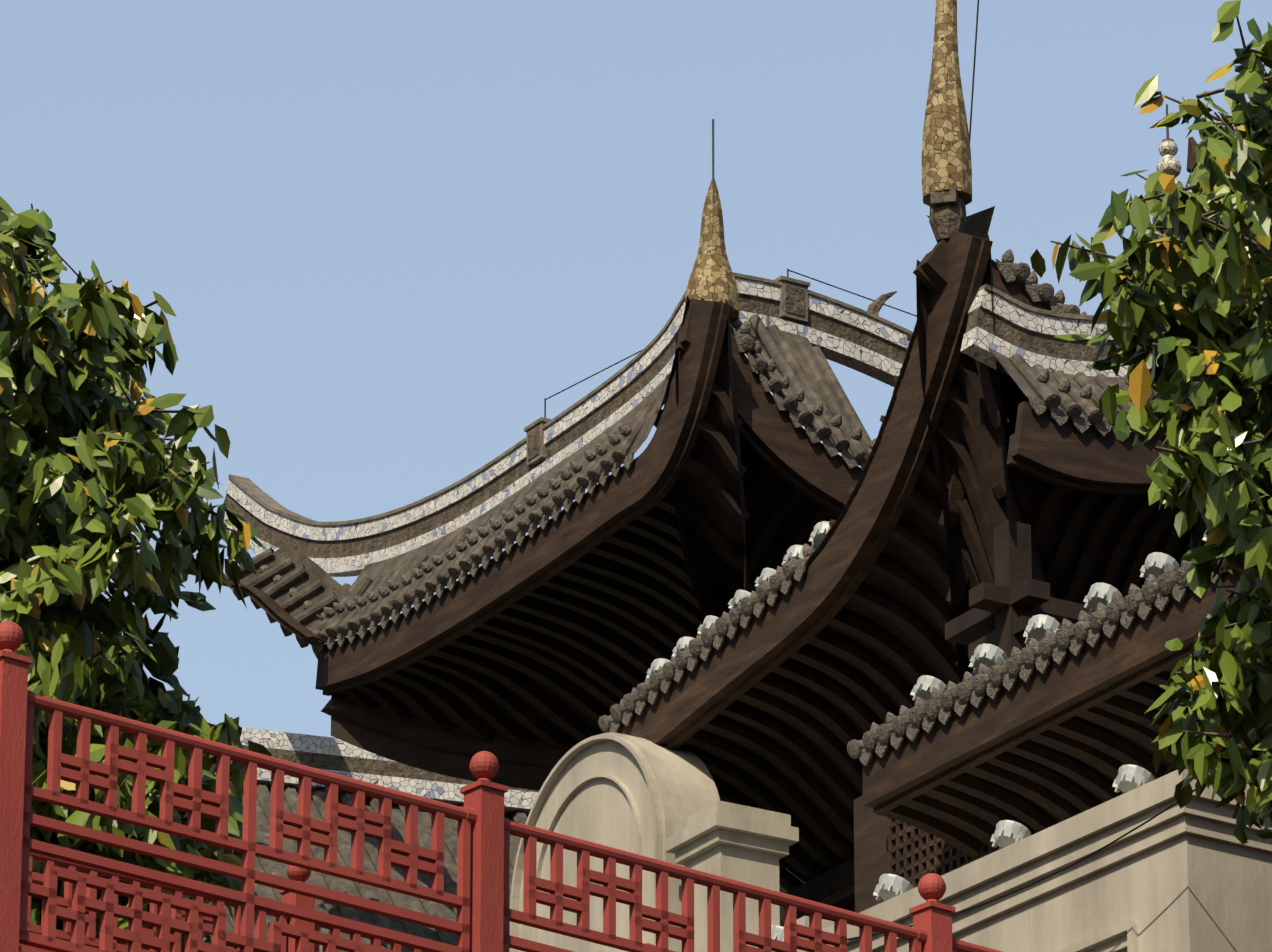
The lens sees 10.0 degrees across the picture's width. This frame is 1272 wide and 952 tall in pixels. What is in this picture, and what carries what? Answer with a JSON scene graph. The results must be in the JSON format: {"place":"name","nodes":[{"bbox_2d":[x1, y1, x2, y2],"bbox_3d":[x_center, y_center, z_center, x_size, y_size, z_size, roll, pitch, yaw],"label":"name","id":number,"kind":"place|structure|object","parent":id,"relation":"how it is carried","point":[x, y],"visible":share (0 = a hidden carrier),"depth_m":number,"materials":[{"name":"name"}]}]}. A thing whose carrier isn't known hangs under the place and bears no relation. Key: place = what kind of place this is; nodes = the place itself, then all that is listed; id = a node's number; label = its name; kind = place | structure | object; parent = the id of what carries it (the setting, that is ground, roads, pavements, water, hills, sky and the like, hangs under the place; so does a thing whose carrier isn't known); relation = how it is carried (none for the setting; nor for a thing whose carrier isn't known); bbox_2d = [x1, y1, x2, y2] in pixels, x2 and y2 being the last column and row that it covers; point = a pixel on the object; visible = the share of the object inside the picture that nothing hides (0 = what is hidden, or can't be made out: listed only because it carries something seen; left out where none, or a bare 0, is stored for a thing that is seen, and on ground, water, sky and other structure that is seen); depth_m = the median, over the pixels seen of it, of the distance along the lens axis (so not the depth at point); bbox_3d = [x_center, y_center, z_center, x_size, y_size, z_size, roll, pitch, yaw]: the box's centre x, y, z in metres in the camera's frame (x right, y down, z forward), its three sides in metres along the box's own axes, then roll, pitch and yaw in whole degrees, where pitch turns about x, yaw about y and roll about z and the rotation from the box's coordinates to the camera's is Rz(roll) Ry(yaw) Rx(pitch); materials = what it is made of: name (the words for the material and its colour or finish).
{"place":"outdoors","nodes":[
{"label":"outdoors","id":0,"kind":"place"},
{"bbox_2d":[0,196,271,951],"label":"tree","id":1,"kind":"object","parent":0,"point":[64,324],"depth_m":41.07,"materials":[{"name":"green plant"}]},
{"bbox_2d":[99,724,538,951],"bbox_3d":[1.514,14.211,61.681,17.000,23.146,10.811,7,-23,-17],"label":"hall roof","id":2,"kind":"structure","parent":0,"point":[335,755],"depth_m":62.56,"materials":[{"name":"grey stone"}]},
{"bbox_2d":[0,0,1271,737],"label":"sky","id":3,"kind":"structure","parent":0,"point":[378,236],"materials":[{"name":"blue"}]},
{"bbox_2d":[1030,0,1271,843],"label":"tree","id":4,"kind":"object","parent":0,"point":[1207,296],"depth_m":36.69,"materials":[{"name":"green plant"}]},
{"label":"ground","id":5,"kind":"structure","parent":0,"visible":0},
{"bbox_2d":[510,732,833,951],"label":"wall","id":6,"kind":"structure","parent":5,"relation":"on","point":[639,796],"depth_m":51.61,"materials":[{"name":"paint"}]},
{"bbox_2d":[779,858,854,926],"bbox_3d":[6.953,9.377,47.040,9.496,21.142,20.020,13,-25,-29],"label":"timber body","id":7,"kind":"object","parent":5,"relation":"on","point":[827,883],"visible":0.02,"depth_m":52.46,"materials":[{"name":"brown wood"}]},
{"bbox_2d":[223,0,1247,944],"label":"temple roofs","id":8,"kind":"structure","parent":7,"relation":"on","point":[959,608],"depth_m":51.83,"materials":[{"name":"brown wood"}]},
{"bbox_2d":[854,795,1061,912],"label":"lattice wall","id":9,"kind":"structure","parent":7,"relation":"in","point":[912,855],"depth_m":47.61,"materials":[{"name":"brown wood"}]},
{"bbox_2d":[773,769,1271,951],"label":"white wall","id":10,"kind":"structure","parent":5,"relation":"on","point":[1193,875],"depth_m":42.49,"materials":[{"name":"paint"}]},
{"bbox_2d":[771,764,1153,941],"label":"wall floodlights","id":11,"kind":"object","parent":10,"relation":"on","point":[1129,777],"depth_m":43.70,"materials":[{"name":"white metal"}]},
{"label":"terrace deck","id":12,"kind":"object","parent":5,"relation":"on","visible":0},
{"bbox_2d":[19,852,654,951],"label":"railing","id":13,"kind":"object","parent":12,"relation":"on","point":[295,873],"visible":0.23,"depth_m":37.32,"materials":[{"name":"red paint"}]},
{"bbox_2d":[0,621,1002,951],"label":"railing","id":14,"kind":"object","parent":12,"relation":"on","point":[480,899],"visible":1,"depth_m":30.74,"materials":[{"name":"red paint"}]}
]}

